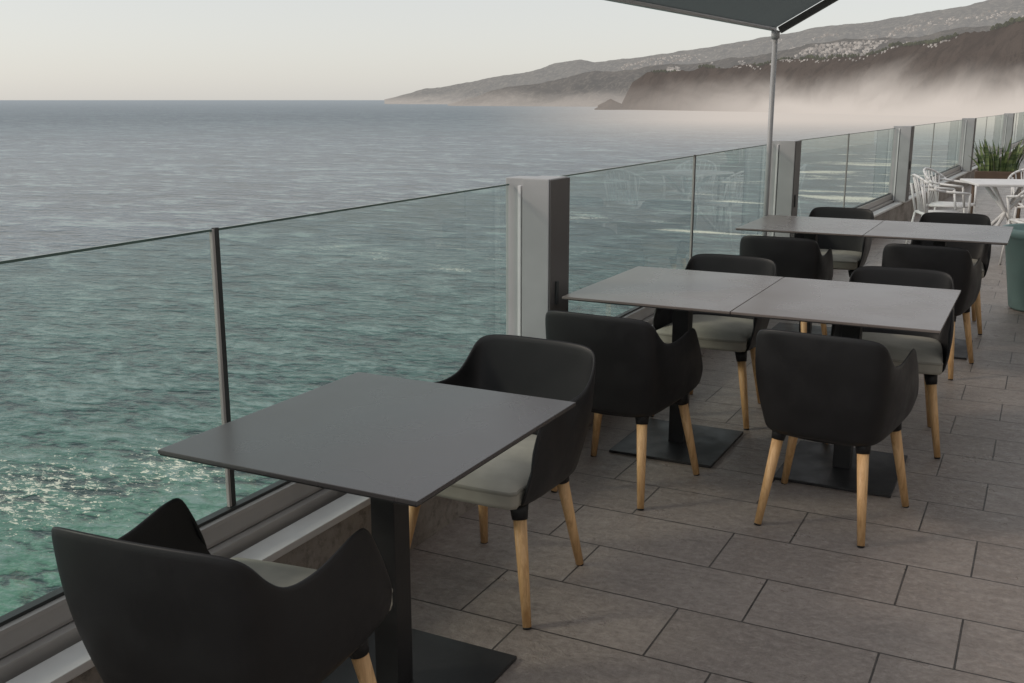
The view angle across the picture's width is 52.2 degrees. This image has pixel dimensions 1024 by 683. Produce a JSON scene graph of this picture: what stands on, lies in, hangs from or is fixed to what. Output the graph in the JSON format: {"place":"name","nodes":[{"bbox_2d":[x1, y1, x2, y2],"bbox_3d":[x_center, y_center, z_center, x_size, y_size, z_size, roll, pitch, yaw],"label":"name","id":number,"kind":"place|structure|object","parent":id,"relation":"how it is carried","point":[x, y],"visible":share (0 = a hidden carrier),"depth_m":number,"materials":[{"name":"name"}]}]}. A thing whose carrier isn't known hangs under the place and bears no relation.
{"place":"outdoors","nodes":[
{"label":"outdoors","id":0,"kind":"place"},
{"bbox_2d":[0,0,985,99],"label":"sky","id":1,"kind":"structure","parent":0,"point":[50,49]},
{"bbox_2d":[0,100,1003,615],"bbox_3d":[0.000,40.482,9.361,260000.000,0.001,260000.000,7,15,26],"label":"sea","id":2,"kind":"structure","parent":0,"point":[108,376],"depth_m":319.20,"materials":[{"name":"liquid"}]},
{"bbox_2d":[595,99,627,109],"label":"sea stack rock","id":3,"kind":"object","parent":2,"relation":"in","point":[610,104],"visible":0.93,"depth_m":4501.36,"materials":[{"name":"grey stone"}]},
{"bbox_2d":[384,0,1023,103],"bbox_3d":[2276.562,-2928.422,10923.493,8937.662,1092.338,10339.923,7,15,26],"label":"mountain coast","id":4,"kind":"structure","parent":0,"point":[557,71],"depth_m":9543.37},
{"bbox_2d":[410,155,1023,682],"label":"terrace floor","id":5,"kind":"structure","parent":0,"point":[686,575],"depth_m":3.60,"materials":[{"name":"grey tile"}]},
{"bbox_2d":[51,498,392,682],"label":"dining armchair","id":6,"kind":"object","parent":5,"relation":"on","point":[161,594],"visible":1,"depth_m":1.98,"materials":[{"name":"black plastic"}]},
{"bbox_2d":[158,372,575,682],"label":"cafe table","id":7,"kind":"object","parent":5,"relation":"on","point":[393,449],"visible":0.88,"depth_m":2.68,"materials":[{"name":"grey laminate"}]},
{"bbox_2d":[409,334,595,629],"bbox_3d":[-0.053,0.421,3.372,0.512,0.767,0.605,7,15,28],"label":"dining armchair","id":8,"kind":"object","parent":5,"relation":"on","point":[517,478],"visible":0.59,"depth_m":3.35,"materials":[{"name":"black plastic"}]},
{"bbox_2d":[545,310,702,509],"bbox_3d":[0.457,0.213,4.269,0.512,0.767,0.605,7,15,29],"label":"dining armchair","id":9,"kind":"object","parent":5,"relation":"on","point":[643,371],"visible":0.73,"depth_m":3.99,"materials":[{"name":"black plastic"}]},
{"bbox_2d":[562,266,782,467],"bbox_3d":[0.734,0.120,4.691,0.713,0.748,0.916,7,15,26],"label":"cafe table","id":10,"kind":"object","parent":5,"relation":"on","point":[683,295],"visible":0.91,"depth_m":4.67,"materials":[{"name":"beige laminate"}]},
{"bbox_2d":[651,254,775,429],"bbox_3d":[1.022,-0.017,5.266,0.512,0.767,0.605,7,15,26],"label":"dining armchair","id":11,"kind":"object","parent":5,"relation":"on","point":[737,335],"visible":0.52,"depth_m":5.19,"materials":[{"name":"grey fabric"}]},
{"bbox_2d":[606,0,837,235],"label":"awning","id":12,"kind":"object","parent":5,"relation":"on","point":[771,15],"visible":0.88,"depth_m":7.35,"materials":[{"name":"fabric"}]},
{"bbox_2d":[739,235,832,334],"bbox_3d":[1.699,-0.306,6.518,0.512,0.767,0.605,6,14,25],"label":"dining armchair","id":13,"kind":"object","parent":5,"relation":"on","point":[793,257],"visible":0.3,"depth_m":6.19,"materials":[{"name":"black plastic"}]},
{"bbox_2d":[736,215,883,335],"bbox_3d":[1.984,-0.412,6.994,0.785,0.748,0.890,7,15,26],"label":"cafe table","id":14,"kind":"object","parent":5,"relation":"on","point":[812,228],"visible":0.65,"depth_m":6.89,"materials":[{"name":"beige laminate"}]},
{"bbox_2d":[793,207,873,276],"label":"dining armchair","id":15,"kind":"object","parent":5,"relation":"on","point":[850,254],"visible":0.44,"depth_m":7.79,"materials":[{"name":"black plastic"}]},
{"bbox_2d":[754,329,918,547],"bbox_3d":[1.211,0.291,3.933,0.512,0.767,0.605,8,15,31],"label":"dining armchair","id":16,"kind":"object","parent":5,"relation":"on","point":[860,395],"visible":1,"depth_m":3.68,"materials":[{"name":"black plastic"}]},
{"bbox_2d":[731,277,960,497],"bbox_3d":[1.393,0.196,4.364,0.758,0.748,0.916,7,15,26],"label":"cafe table","id":17,"kind":"object","parent":5,"relation":"on","point":[853,308],"visible":0.87,"depth_m":4.32,"materials":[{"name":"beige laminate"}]},
{"bbox_2d":[824,266,953,458],"bbox_3d":[1.762,0.078,4.855,0.512,0.767,0.605,6,14,23],"label":"dining armchair","id":18,"kind":"object","parent":5,"relation":"on","point":[933,352],"visible":0.42,"depth_m":4.88,"materials":[{"name":"black plastic"}]},
{"bbox_2d":[882,243,981,379],"bbox_3d":[2.448,-0.221,6.146,0.512,0.767,0.605,7,15,29],"label":"dining armchair","id":19,"kind":"object","parent":5,"relation":"on","point":[960,268],"visible":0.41,"depth_m":5.85,"materials":[{"name":"black plastic"}]},
{"bbox_2d":[863,220,1012,359],"bbox_3d":[2.692,-0.331,6.642,0.796,0.748,0.890,7,15,26],"label":"cafe table","id":20,"kind":"object","parent":5,"relation":"on","point":[939,234],"visible":0.69,"depth_m":6.47,"materials":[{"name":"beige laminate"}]},
{"bbox_2d":[905,174,971,243],"bbox_3d":[4.282,-1.258,10.479,0.564,0.834,0.584,2,13,7],"label":"white metal chair","id":21,"kind":"object","parent":5,"relation":"on","point":[923,205],"visible":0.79,"depth_m":10.44,"materials":[{"name":"paint"}]},
{"bbox_2d":[921,167,976,213],"bbox_3d":[4.739,-1.461,11.357,0.564,0.834,0.584,10,16,36],"label":"white metal chair","id":22,"kind":"object","parent":5,"relation":"on","point":[963,205],"visible":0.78,"depth_m":11.37,"materials":[{"name":"paint"}]},
{"bbox_2d":[911,212,990,334],"bbox_3d":[3.051,-0.487,7.299,0.512,0.767,0.605,6,14,24],"label":"dining armchair","id":23,"kind":"object","parent":5,"relation":"on","point":[981,251],"visible":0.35,"depth_m":7.44,"materials":[{"name":"black plastic"}]},
{"bbox_2d":[960,179,1023,225],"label":"white garden table","id":24,"kind":"object","parent":5,"relation":"on","point":[987,184],"visible":0.72,"depth_m":10.52,"materials":[{"name":"paint"}]},
{"bbox_2d":[968,136,1023,217],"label":"potted snake plant","id":25,"kind":"object","parent":5,"relation":"on","point":[991,169],"visible":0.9,"depth_m":12.00,"materials":[{"name":"green plant"}]},
{"bbox_2d":[999,190,1023,264],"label":"white metal chair","id":26,"kind":"object","parent":5,"relation":"on","point":[1016,220],"visible":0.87,"depth_m":9.89,"materials":[{"name":"paint"}]},
{"bbox_2d":[1003,223,1023,311],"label":"round planter pot","id":27,"kind":"object","parent":5,"relation":"on","point":[1014,251],"visible":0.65,"depth_m":7.80,"materials":[{"name":"teal plastic"}]},
{"bbox_2d":[1006,169,1023,223],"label":"white metal chair","id":28,"kind":"object","parent":5,"relation":"on","point":[1013,192],"visible":0.5,"depth_m":11.42,"materials":[{"name":"paint"}]},
{"bbox_2d":[448,26,991,106],"bbox_3d":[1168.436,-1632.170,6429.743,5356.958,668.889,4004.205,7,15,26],"label":"coastal hills","id":29,"kind":"structure","parent":0,"point":[592,89],"depth_m":6922.86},
{"bbox_2d":[621,10,1023,70],"bbox_3d":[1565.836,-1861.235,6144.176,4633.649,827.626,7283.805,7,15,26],"label":"hillside town","id":30,"kind":"object","parent":29,"relation":"on","point":[830,48],"visible":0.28,"depth_m":6090.81},
{"bbox_2d":[622,21,1023,118],"bbox_3d":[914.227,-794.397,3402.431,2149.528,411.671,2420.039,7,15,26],"label":"sea cliff","id":31,"kind":"structure","parent":0,"point":[974,74],"depth_m":3099.16,"materials":[{"name":"stone"}]},
{"bbox_2d":[651,16,1023,72],"bbox_3d":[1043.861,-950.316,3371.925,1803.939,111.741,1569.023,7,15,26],"label":"cliff top trees","id":32,"kind":"object","parent":31,"relation":"on","point":[993,27],"visible":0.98,"depth_m":3173.07,"materials":[{"name":"plant"}]},
{"bbox_3d":[11.104,21.143,18.665,10.800,45.490,46.000,7,15,26],"label":"retaining wall","id":33,"kind":"object","parent":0,"visible":0},
{"bbox_2d":[949,146,1000,168],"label":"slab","id":34,"kind":"structure","parent":33,"relation":"on","point":[974,155],"depth_m":32.43,"materials":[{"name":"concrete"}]},
{"bbox_2d":[0,140,801,682],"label":"glass railing","id":35,"kind":"object","parent":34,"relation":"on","point":[276,522],"visible":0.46,"depth_m":3.25,"materials":[{"name":"glass"}]},
{"bbox_2d":[800,112,1023,239],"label":"glass railing","id":36,"kind":"object","parent":34,"relation":"on","point":[895,203],"visible":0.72,"depth_m":13.60,"materials":[{"name":"glass"}]}
]}

